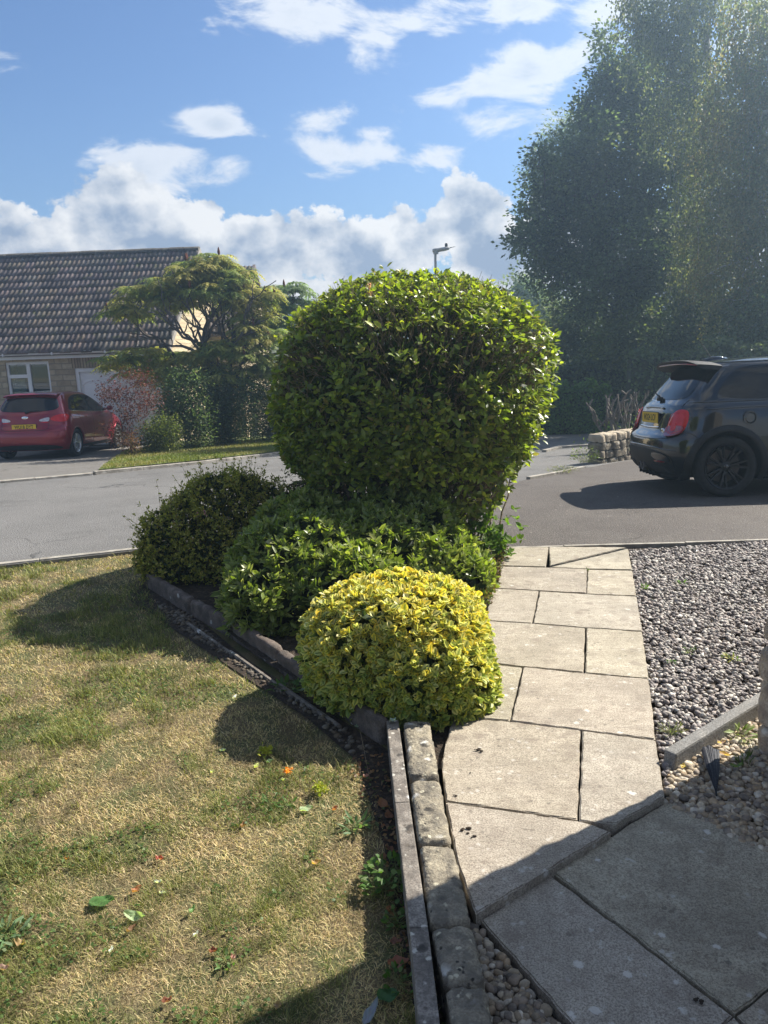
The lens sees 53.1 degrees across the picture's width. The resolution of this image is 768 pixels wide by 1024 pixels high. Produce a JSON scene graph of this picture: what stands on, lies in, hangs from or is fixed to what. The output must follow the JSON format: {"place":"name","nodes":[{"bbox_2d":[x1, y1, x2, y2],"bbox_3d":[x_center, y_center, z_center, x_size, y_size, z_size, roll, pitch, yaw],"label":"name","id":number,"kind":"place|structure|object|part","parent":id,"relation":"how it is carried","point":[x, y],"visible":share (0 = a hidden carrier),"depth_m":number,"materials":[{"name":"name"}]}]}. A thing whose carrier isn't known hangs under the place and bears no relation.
{"place":"outdoors","nodes":[
{"label":"outdoors","id":0,"kind":"place"},
{"bbox_2d":[0,444,143,479],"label":"neighbour driveway","id":1,"kind":"structure","parent":0,"point":[41,463],"depth_m":15.60,"materials":[{"name":"grey concrete"}]},
{"bbox_2d":[0,388,122,458],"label":"red car","id":2,"kind":"object","parent":1,"relation":"on","point":[66,420],"visible":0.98,"depth_m":16.59,"materials":[{"name":"paint"}]},
{"bbox_3d":[-7.676,-2.315,16.577,1.279,0.310,0.313,-2,9,1],"label":"rear window","id":3,"kind":"part","parent":2,"relation":"part of","materials":[{"name":"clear glass"}]},
{"bbox_3d":[-6.945,-2.493,17.501,0.162,0.336,0.630,-2,9,1],"label":"rear door window","id":4,"kind":"part","parent":2,"relation":"part of","materials":[{"name":"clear glass"}]},
{"bbox_3d":[-6.921,-2.613,18.335,0.169,0.350,0.856,-2,9,1],"label":"front door window","id":5,"kind":"part","parent":2,"relation":"part of","materials":[{"name":"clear glass"}]},
{"bbox_2d":[98,437,277,469],"bbox_3d":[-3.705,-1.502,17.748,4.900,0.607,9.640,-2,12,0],"label":"verge","id":6,"kind":"structure","parent":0,"point":[189,457],"depth_m":15.05,"materials":[{"name":"green plant"}]},
{"bbox_2d":[100,422,148,454],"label":"shrub","id":7,"kind":"object","parent":6,"relation":"on","point":[131,447],"visible":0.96,"depth_m":15.90,"materials":[{"name":"green plant"}]},
{"bbox_2d":[94,364,172,453],"bbox_3d":[-5.240,-2.117,16.065,1.673,1.925,1.044,-2,12,0],"label":"red maple","id":8,"kind":"object","parent":6,"relation":"on","point":[118,397],"visible":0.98,"depth_m":16.00,"materials":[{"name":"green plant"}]},
{"bbox_2d":[129,405,188,452],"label":"shrub","id":9,"kind":"object","parent":6,"relation":"on","point":[165,432],"visible":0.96,"depth_m":16.51,"materials":[{"name":"green plant"}]},
{"bbox_2d":[142,361,223,448],"bbox_3d":[-4.626,-2.314,17.498,2.001,2.221,1.395,-2,12,0],"label":"shrub","id":10,"kind":"object","parent":6,"relation":"on","point":[193,426],"visible":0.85,"depth_m":17.33,"materials":[{"name":"green plant"}]},
{"bbox_2d":[85,247,292,441],"bbox_3d":[-4.623,-3.921,18.549,5.177,4.700,2.399,-2,12,0],"label":"sumac tree","id":11,"kind":"object","parent":6,"relation":"on","point":[185,285],"visible":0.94,"depth_m":18.07,"materials":[{"name":"green plant"}]},
{"bbox_2d":[191,364,268,445],"bbox_3d":[-3.674,-2.481,18.503,2.468,2.288,1.616,-2,12,0],"label":"shrub","id":12,"kind":"object","parent":6,"relation":"on","point":[228,399],"visible":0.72,"depth_m":18.30,"materials":[{"name":"green plant"}]},
{"bbox_2d":[226,368,310,440],"bbox_3d":[-2.694,-2.715,19.677,2.739,2.468,1.776,-2,12,0],"label":"shrub","id":13,"kind":"object","parent":6,"relation":"on","point":[267,432],"visible":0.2,"depth_m":19.52,"materials":[{"name":"green plant"}]},
{"bbox_2d":[259,279,318,361],"bbox_3d":[-2.297,-3.951,20.118,2.551,4.094,1.787,-2,12,0],"label":"sumac tree","id":14,"kind":"object","parent":6,"relation":"on","point":[289,289],"visible":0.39,"depth_m":19.46,"materials":[{"name":"green plant"}]},
{"bbox_2d":[0,550,442,1023],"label":"lawn","id":15,"kind":"structure","parent":0,"point":[264,666],"depth_m":2.70,"materials":[{"name":"plant"}]},
{"bbox_2d":[0,964,8,969],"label":"fallen leaf","id":16,"kind":"object","parent":15,"relation":"on","point":[4,966],"visible":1,"depth_m":2.13,"materials":[{"name":"plant"}]},
{"bbox_2d":[0,913,34,955],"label":"weed","id":17,"kind":"object","parent":15,"relation":"on","point":[12,928],"visible":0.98,"depth_m":2.27,"materials":[{"name":"green plant"}]},
{"bbox_2d":[14,937,25,945],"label":"fallen leaf","id":18,"kind":"object","parent":15,"relation":"on","point":[18,941],"visible":1,"depth_m":2.22,"materials":[{"name":"beige plant"}]},
{"bbox_2d":[89,895,114,905],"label":"fallen leaf","id":19,"kind":"object","parent":15,"relation":"on","point":[101,900],"visible":1,"depth_m":2.38,"materials":[{"name":"green plant"}]},
{"bbox_2d":[126,923,135,930],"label":"fallen leaf","id":20,"kind":"object","parent":15,"relation":"on","point":[130,927],"visible":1,"depth_m":2.26,"materials":[{"name":"brown plant"}]},
{"bbox_2d":[123,909,144,920],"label":"fallen leaf","id":21,"kind":"object","parent":15,"relation":"on","point":[132,915],"visible":1,"depth_m":2.30,"materials":[{"name":"green plant"}]},
{"bbox_2d":[132,885,140,891],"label":"fallen leaf","id":22,"kind":"object","parent":15,"relation":"on","point":[136,888],"visible":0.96,"depth_m":2.42,"materials":[{"name":"orange plant"}]},
{"bbox_2d":[161,996,171,1002],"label":"fallen leaf","id":23,"kind":"object","parent":15,"relation":"on","point":[164,1000],"visible":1,"depth_m":2.00,"materials":[{"name":"orange plant"}]},
{"bbox_2d":[209,946,217,952],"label":"fallen leaf","id":24,"kind":"object","parent":15,"relation":"on","point":[213,949],"visible":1,"depth_m":2.16,"materials":[{"name":"brown plant"}]},
{"bbox_2d":[213,946,234,970],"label":"weed","id":25,"kind":"object","parent":15,"relation":"on","point":[219,966],"visible":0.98,"depth_m":2.13,"materials":[{"name":"green plant"}]},
{"bbox_2d":[256,742,272,758],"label":"weed","id":26,"kind":"object","parent":15,"relation":"on","point":[265,750],"visible":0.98,"depth_m":3.19,"materials":[{"name":"green plant"}]},
{"bbox_2d":[145,573,387,745],"bbox_3d":[-0.823,0.734,4.426,0.110,0.183,2.897,-11,15,-35],"label":"edging","id":27,"kind":"object","parent":15,"relation":"on","point":[371,723],"visible":0.58,"depth_m":4.24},
{"bbox_2d":[258,791,281,811],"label":"weed","id":28,"kind":"object","parent":15,"relation":"on","point":[267,800],"visible":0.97,"depth_m":2.86,"materials":[{"name":"green plant"}]},
{"bbox_2d":[131,584,414,1010],"bbox_3d":[-0.583,0.912,3.689,0.666,0.001,4.617,-8,14,-25],"label":"dirt strip","id":29,"kind":"object","parent":15,"relation":"on","point":[379,749],"visible":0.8,"depth_m":3.34,"materials":[{"name":"soil"}]},
{"bbox_2d":[189,623,338,725],"bbox_3d":[-0.694,0.846,4.068,0.019,0.076,1.659,-11,15,-35],"label":"edging","id":30,"kind":"object","parent":29,"relation":"on","point":[265,676],"visible":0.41,"depth_m":3.94,"materials":[{"name":"concrete"}]},
{"bbox_2d":[156,601,373,753],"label":"dirt pebbles","id":31,"kind":"object","parent":29,"relation":"on","point":[182,617],"visible":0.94,"depth_m":4.06,"materials":[{"name":"stone"}]},
{"bbox_2d":[265,673,300,692],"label":"weed","id":32,"kind":"object","parent":29,"relation":"on","point":[294,682],"visible":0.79,"depth_m":3.83,"materials":[{"name":"green plant"}]},
{"bbox_2d":[355,708,369,776],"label":"dry stalk","id":33,"kind":"object","parent":29,"relation":"on","point":[363,746],"visible":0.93,"depth_m":3.17,"materials":[{"name":"brown plant"}]},
{"bbox_2d":[358,850,403,905],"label":"weed","id":34,"kind":"object","parent":29,"relation":"on","point":[370,866],"visible":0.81,"depth_m":2.40,"materials":[{"name":"green plant"}]},
{"bbox_2d":[377,798,387,806],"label":"fallen leaf","id":35,"kind":"object","parent":29,"relation":"on","point":[381,802],"visible":1,"depth_m":2.82,"materials":[{"name":"brown plant"}]},
{"bbox_2d":[385,811,393,817],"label":"fallen leaf","id":36,"kind":"object","parent":29,"relation":"on","point":[388,814],"visible":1,"depth_m":2.75,"materials":[{"name":"brown plant"}]},
{"bbox_2d":[380,904,406,930],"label":"weed","id":37,"kind":"object","parent":29,"relation":"on","point":[397,918],"visible":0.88,"depth_m":2.26,"materials":[{"name":"green plant"}]},
{"bbox_2d":[344,753,445,1023],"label":"leaf litter","id":38,"kind":"object","parent":29,"relation":"on","point":[354,773],"visible":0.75,"depth_m":2.75,"materials":[{"name":"brown plant"}]},
{"bbox_2d":[274,1000,280,1008],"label":"fallen leaf","id":39,"kind":"object","parent":15,"relation":"on","point":[277,1004],"visible":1,"depth_m":1.98,"materials":[{"name":"plant"}]},
{"bbox_2d":[278,796,297,807],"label":"weed","id":40,"kind":"object","parent":15,"relation":"on","point":[294,799],"visible":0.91,"depth_m":2.86,"materials":[{"name":"green plant"}]},
{"bbox_2d":[283,767,292,773],"bbox_3d":[-0.380,1.023,3.037,0.043,0.025,0.042,-2,12,0],"label":"flower head","id":41,"kind":"object","parent":15,"relation":"on","point":[287,770],"visible":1,"depth_m":3.04},
{"bbox_2d":[299,805,312,810],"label":"fallen leaf","id":42,"kind":"object","parent":15,"relation":"on","point":[307,808],"visible":1,"depth_m":2.81,"materials":[{"name":"plant"}]},
{"bbox_2d":[312,859,320,863],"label":"fallen leaf","id":43,"kind":"object","parent":15,"relation":"on","point":[316,861],"visible":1,"depth_m":2.52,"materials":[{"name":"plant"}]},
{"bbox_2d":[312,780,328,796],"bbox_3d":[-0.239,1.048,2.913,0.063,0.044,0.080,-7,14,-23],"label":"flower head","id":44,"kind":"object","parent":15,"relation":"on","point":[319,788],"visible":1,"depth_m":2.91},
{"bbox_2d":[337,808,371,835],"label":"weed","id":45,"kind":"object","parent":15,"relation":"on","point":[365,824],"visible":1,"depth_m":2.70,"materials":[{"name":"green plant"}]},
{"bbox_2d":[362,997,377,1023],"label":"feather","id":46,"kind":"object","parent":15,"relation":"on","point":[369,1012],"visible":1,"depth_m":1.95,"materials":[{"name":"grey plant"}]},
{"bbox_2d":[377,987,398,1001],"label":"fallen leaf","id":47,"kind":"object","parent":15,"relation":"on","point":[386,995],"visible":1,"depth_m":2.00,"materials":[{"name":"green plant"}]},
{"bbox_2d":[390,936,401,943],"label":"fallen leaf","id":48,"kind":"object","parent":15,"relation":"on","point":[394,940],"visible":1,"depth_m":2.17,"materials":[{"name":"brown plant"}]},
{"bbox_2d":[382,959,412,993],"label":"weed","id":49,"kind":"object","parent":15,"relation":"on","point":[394,964],"visible":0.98,"depth_m":2.05,"materials":[{"name":"green plant"}]},
{"bbox_2d":[387,955,408,967],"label":"fallen leaf","id":50,"kind":"object","parent":15,"relation":"on","point":[397,958],"visible":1,"depth_m":2.10,"materials":[{"name":"brown plant"}]},
{"bbox_2d":[387,720,439,1023],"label":"edging","id":51,"kind":"object","parent":15,"relation":"on","point":[425,999],"visible":0.85,"depth_m":2.21,"materials":[{"name":"concrete"}]},
{"bbox_2d":[39,346,587,1023],"bbox_3d":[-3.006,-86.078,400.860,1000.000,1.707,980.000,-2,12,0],"label":"ground","id":52,"kind":"structure","parent":0,"point":[403,746],"depth_m":15.82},
{"bbox_2d":[0,246,210,444],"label":"bungalow","id":53,"kind":"object","parent":52,"relation":"on","point":[53,336],"visible":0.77,"depth_m":21.02,"materials":[{"name":"tile"}]},
{"bbox_2d":[6,361,51,393],"bbox_3d":[-9.463,-3.497,20.836,1.197,1.150,0.611,-2,13,0],"label":"window","id":54,"kind":"structure","parent":53,"relation":"in","point":[30,375],"depth_m":20.69,"materials":[{"name":"white plastic"}]},
{"bbox_2d":[80,370,160,444],"bbox_3d":[-7.044,-2.815,20.680,2.100,1.959,0.057,-2,13,2],"label":"garage door","id":55,"kind":"structure","parent":53,"relation":"in","point":[88,380],"depth_m":20.59,"materials":[{"name":"grey metal"}]},
{"bbox_2d":[101,264,270,444],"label":"house","id":56,"kind":"structure","parent":52,"relation":"on","point":[215,337],"depth_m":24.39,"materials":[{"name":"stone"}]},
{"bbox_2d":[163,549,501,768],"bbox_3d":[-0.449,0.620,4.805,2.860,0.001,3.720,-2,12,0],"label":"garden bed","id":57,"kind":"object","parent":52,"relation":"on","point":[202,591],"visible":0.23,"depth_m":4.39,"materials":[{"name":"soil"}]},
{"bbox_2d":[123,452,305,586],"bbox_3d":[-1.166,0.024,5.793,1.488,0.966,1.173,-2,12,0],"label":"leaved shrub","id":58,"kind":"object","parent":57,"relation":"on","point":[204,558],"visible":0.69,"depth_m":5.56,"materials":[{"name":"green plant"}]},
{"bbox_2d":[254,469,350,506],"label":"dark leaved shrub","id":59,"kind":"object","parent":57,"relation":"on","point":[291,485],"visible":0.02,"depth_m":6.10,"materials":[{"name":"green plant"}]},
{"bbox_2d":[210,484,499,637],"bbox_3d":[-0.143,0.242,5.067,1.833,0.751,1.778,-2,12,0],"label":"evergreen shrub","id":60,"kind":"object","parent":57,"relation":"on","point":[333,541],"visible":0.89,"depth_m":4.75,"materials":[{"name":"green plant"}]},
{"bbox_2d":[293,566,504,733],"bbox_3d":[0.055,0.613,3.639,0.986,0.624,0.957,-2,12,0],"label":"variegated shrub","id":61,"kind":"object","parent":57,"relation":"on","point":[395,642],"visible":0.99,"depth_m":3.36,"materials":[{"name":"yellow plant"}]},
{"bbox_2d":[265,262,563,555],"bbox_3d":[0.235,-0.794,6.083,2.331,2.229,2.234,-2,12,0],"label":"clipped bush","id":62,"kind":"object","parent":57,"relation":"on","point":[470,437],"visible":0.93,"depth_m":5.37,"materials":[{"name":"green plant"}]},
{"bbox_2d":[477,545,508,609],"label":"ground cover","id":63,"kind":"object","parent":57,"relation":"on","point":[498,560],"visible":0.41,"depth_m":5.27,"materials":[{"name":"green plant"}]},
{"bbox_2d":[432,243,451,288],"bbox_3d":[2.257,-6.452,28.292,0.820,6.575,0.240,-2,12,0],"label":"street lamp","id":64,"kind":"object","parent":52,"relation":"on","point":[435,251],"visible":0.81,"depth_m":27.57,"materials":[{"name":"grey metal"}]},
{"bbox_2d":[496,260,574,351],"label":"tree","id":65,"kind":"object","parent":52,"relation":"on","point":[522,290],"visible":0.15,"depth_m":40.13,"materials":[{"name":"green plant"}]},
{"bbox_2d":[454,349,627,422],"bbox_3d":[4.975,-3.816,24.540,8.257,2.627,1.864,0,13,11],"label":"hedge","id":66,"kind":"object","parent":52,"relation":"on","point":[576,370],"visible":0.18,"depth_m":23.55,"materials":[{"name":"green plant"}]},
{"bbox_2d":[512,98,601,324],"bbox_3d":[7.160,-10.314,31.556,3.955,12.513,3.740,-2,12,0],"label":"willow tree","id":67,"kind":"object","parent":52,"relation":"on","point":[555,131],"visible":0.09,"depth_m":30.41,"materials":[{"name":"green plant"}]},
{"bbox_2d":[522,376,612,434],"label":"ivy hedge","id":68,"kind":"object","parent":52,"relation":"on","point":[569,403],"visible":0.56,"depth_m":19.03,"materials":[{"name":"green plant"}]},
{"bbox_2d":[534,286,609,366],"bbox_3d":[7.117,-5.568,26.514,4.529,4.651,3.001,-2,12,0],"label":"tree","id":69,"kind":"object","parent":52,"relation":"on","point":[569,337],"visible":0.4,"depth_m":25.99,"materials":[{"name":"green plant"}]},
{"bbox_2d":[489,539,767,554],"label":"edging","id":70,"kind":"object","parent":52,"relation":"on","point":[662,544],"visible":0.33,"depth_m":5.98,"materials":[{"name":"grey concrete"}]},
{"bbox_2d":[623,334,767,427],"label":"hedge","id":71,"kind":"object","parent":52,"relation":"on","point":[643,374],"visible":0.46,"depth_m":17.66,"materials":[{"name":"green plant"}]},
{"bbox_2d":[696,279,767,355],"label":"tree","id":72,"kind":"object","parent":52,"relation":"on","point":[762,335],"visible":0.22,"depth_m":18.34,"materials":[{"name":"green plant"}]},
{"bbox_2d":[0,423,631,565],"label":"road","id":73,"kind":"structure","parent":0,"point":[39,519],"depth_m":9.54,"materials":[{"name":"grey asphalt"}]},
{"bbox_2d":[0,472,92,482],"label":"kerb","id":74,"kind":"structure","parent":73,"relation":"on","point":[44,477],"depth_m":12.38,"materials":[{"name":"grey concrete"}]},
{"bbox_2d":[0,547,137,568],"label":"kerb","id":75,"kind":"structure","parent":73,"relation":"on","point":[84,555],"depth_m":6.34,"materials":[{"name":"grey concrete"}]},
{"bbox_2d":[93,452,279,474],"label":"kerb","id":76,"kind":"structure","parent":73,"relation":"on","point":[118,470],"depth_m":13.90,"materials":[{"name":"grey concrete"}]},
{"bbox_2d":[526,466,584,479],"bbox_3d":[2.395,-0.413,10.597,0.081,0.365,1.445,10,17,42],"label":"edging","id":77,"kind":"object","parent":73,"relation":"on","point":[548,474],"visible":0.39,"depth_m":10.41,"materials":[{"name":"grey concrete"}]},
{"bbox_2d":[546,463,577,472],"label":"weed","id":78,"kind":"object","parent":73,"relation":"on","point":[553,467],"visible":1,"depth_m":10.70,"materials":[{"name":"green plant"}]},
{"bbox_2d":[542,444,587,451],"bbox_3d":[3.559,-1.138,14.916,1.803,0.366,0.414,-12,16,-37],"label":"edging","id":79,"kind":"object","parent":73,"relation":"on","point":[560,447],"visible":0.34,"depth_m":14.99,"materials":[{"name":"grey concrete"}]},
{"bbox_2d":[567,443,599,463],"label":"weed","id":80,"kind":"object","parent":73,"relation":"on","point":[587,461],"visible":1,"depth_m":11.41,"materials":[{"name":"green plant"}]},
{"bbox_2d":[491,10,725,333],"bbox_3d":[7.159,-8.814,24.038,7.948,11.806,5.222,-2,12,0],"label":"maple tree","id":81,"kind":"object","parent":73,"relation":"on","point":[596,168],"visible":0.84,"depth_m":22.91,"materials":[{"name":"green plant"}]},
{"bbox_2d":[572,389,648,442],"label":"pruned shrub","id":82,"kind":"object","parent":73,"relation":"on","point":[611,417],"visible":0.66,"depth_m":13.63,"materials":[{"name":"brown plant"}]},
{"bbox_2d":[579,286,680,397],"bbox_3d":[7.894,-4.843,23.525,3.782,4.148,2.712,-2,12,0],"label":"tree","id":83,"kind":"object","parent":73,"relation":"on","point":[623,340],"visible":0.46,"depth_m":23.09,"materials":[{"name":"green plant"}]},
{"bbox_2d":[605,0,754,340],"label":"birch tree","id":84,"kind":"object","parent":73,"relation":"on","point":[651,33],"visible":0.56,"depth_m":20.69,"materials":[{"name":"green plant"}]},
{"bbox_2d":[625,284,740,388],"bbox_3d":[8.848,-4.531,21.617,4.028,4.070,3.009,-2,12,0],"label":"tree","id":85,"kind":"object","parent":73,"relation":"on","point":[671,344],"visible":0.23,"depth_m":21.20,"materials":[{"name":"green plant"}]},
{"bbox_2d":[677,0,767,352],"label":"birch tree","id":86,"kind":"object","parent":73,"relation":"on","point":[741,202],"visible":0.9,"depth_m":18.48,"materials":[{"name":"green plant"}]},
{"bbox_2d":[0,0,767,348],"label":"sky","id":87,"kind":"structure","parent":0,"point":[318,144],"materials":[{"name":"blue"}]},
{"bbox_2d":[442,547,751,1018],"bbox_3d":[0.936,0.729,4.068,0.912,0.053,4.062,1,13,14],"label":"path","id":88,"kind":"structure","parent":0,"point":[513,804],"depth_m":3.15,"materials":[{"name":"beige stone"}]},
{"bbox_2d":[403,721,491,1023],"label":"wall","id":89,"kind":"structure","parent":88,"relation":"on","point":[462,995],"depth_m":2.19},
{"bbox_2d":[470,922,560,1023],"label":"pebbles","id":90,"kind":"object","parent":88,"relation":"on","point":[511,994],"visible":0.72,"depth_m":1.97,"materials":[{"name":"stone"}]},
{"bbox_2d":[481,802,767,1023],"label":"patio","id":91,"kind":"structure","parent":88,"relation":"on","point":[659,915],"depth_m":2.15,"materials":[{"name":"grey stone"}]},
{"bbox_2d":[693,997,703,1004],"bbox_3d":[0.781,1.213,1.907,0.024,0.007,0.016,9,16,40],"label":"debris","id":92,"kind":"object","parent":91,"relation":"on","point":[701,1001],"visible":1,"depth_m":1.91,"materials":[{"name":"soil"}]},
{"bbox_2d":[664,692,759,777],"bbox_3d":[1.402,0.941,3.175,0.796,0.195,0.050,-11,16,-36],"label":"edging","id":93,"kind":"object","parent":88,"relation":"on","point":[688,748],"visible":0.35,"depth_m":3.07,"materials":[{"name":"grey concrete"}]},
{"bbox_2d":[663,717,767,851],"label":"pebbles","id":94,"kind":"object","parent":88,"relation":"on","point":[742,790],"visible":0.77,"depth_m":2.77,"materials":[{"name":"stone"}]},
{"bbox_2d":[701,745,719,795],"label":"black feathers","id":95,"kind":"object","parent":94,"relation":"on","point":[711,756],"visible":1,"depth_m":2.89},
{"bbox_2d":[720,751,732,755],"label":"fallen leaf","id":96,"kind":"object","parent":94,"relation":"on","point":[725,753],"visible":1,"depth_m":2.97,"materials":[{"name":"yellow plant"}]},
{"bbox_2d":[730,762,742,766],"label":"fallen leaf","id":97,"kind":"object","parent":94,"relation":"on","point":[735,765],"visible":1,"depth_m":2.88,"materials":[{"name":"green plant"}]},
{"bbox_2d":[724,723,757,742],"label":"weed","id":98,"kind":"object","parent":94,"relation":"on","point":[745,727],"visible":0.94,"depth_m":3.13,"materials":[{"name":"green plant"}]},
{"bbox_2d":[733,746,755,765],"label":"weed","id":99,"kind":"object","parent":94,"relation":"on","point":[746,758],"visible":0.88,"depth_m":2.94,"materials":[{"name":"green plant"}]},
{"bbox_2d":[757,584,767,754],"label":"stone wall","id":100,"kind":"structure","parent":88,"relation":"on","point":[762,732],"depth_m":2.96,"materials":[{"name":"grey stone"}]},
{"bbox_2d":[455,460,767,546],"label":"driveway","id":101,"kind":"structure","parent":0,"point":[627,501],"depth_m":7.37,"materials":[{"name":"grey asphalt"}]},
{"bbox_2d":[588,428,631,463],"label":"garden wall","id":102,"kind":"structure","parent":101,"relation":"on","point":[611,446],"depth_m":11.93,"materials":[{"name":"beige stone"}]},
{"bbox_2d":[628,342,767,496],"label":"black car","id":103,"kind":"object","parent":101,"relation":"on","point":[703,423],"visible":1,"depth_m":7.94,"materials":[{"name":"paint"}]},
{"bbox_3d":[3.273,-1.446,8.603,0.310,0.357,1.144,-2,9,1],"label":"rear window","id":104,"kind":"part","parent":103,"relation":"part of","materials":[{"name":"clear glass"}]},
{"bbox_3d":[4.388,-1.365,7.885,1.939,0.344,0.146,-2,9,1],"label":"side window","id":105,"kind":"part","parent":103,"relation":"part of","materials":[{"name":"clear glass"}]},
{"bbox_2d":[628,540,767,790],"bbox_3d":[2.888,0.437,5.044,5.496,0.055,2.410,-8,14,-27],"label":"gravel","id":106,"kind":"structure","parent":0,"point":[753,619],"depth_m":4.29,"materials":[{"name":"grey gravel"}]},
{"bbox_2d":[657,722,686,739],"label":"weed","id":107,"kind":"object","parent":106,"relation":"on","point":[672,729],"visible":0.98,"depth_m":3.16,"materials":[{"name":"green plant"}]},
{"bbox_2d":[721,652,737,661],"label":"weed","id":108,"kind":"object","parent":106,"relation":"on","point":[730,658],"visible":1,"depth_m":3.85,"materials":[{"name":"green plant"}]}
]}

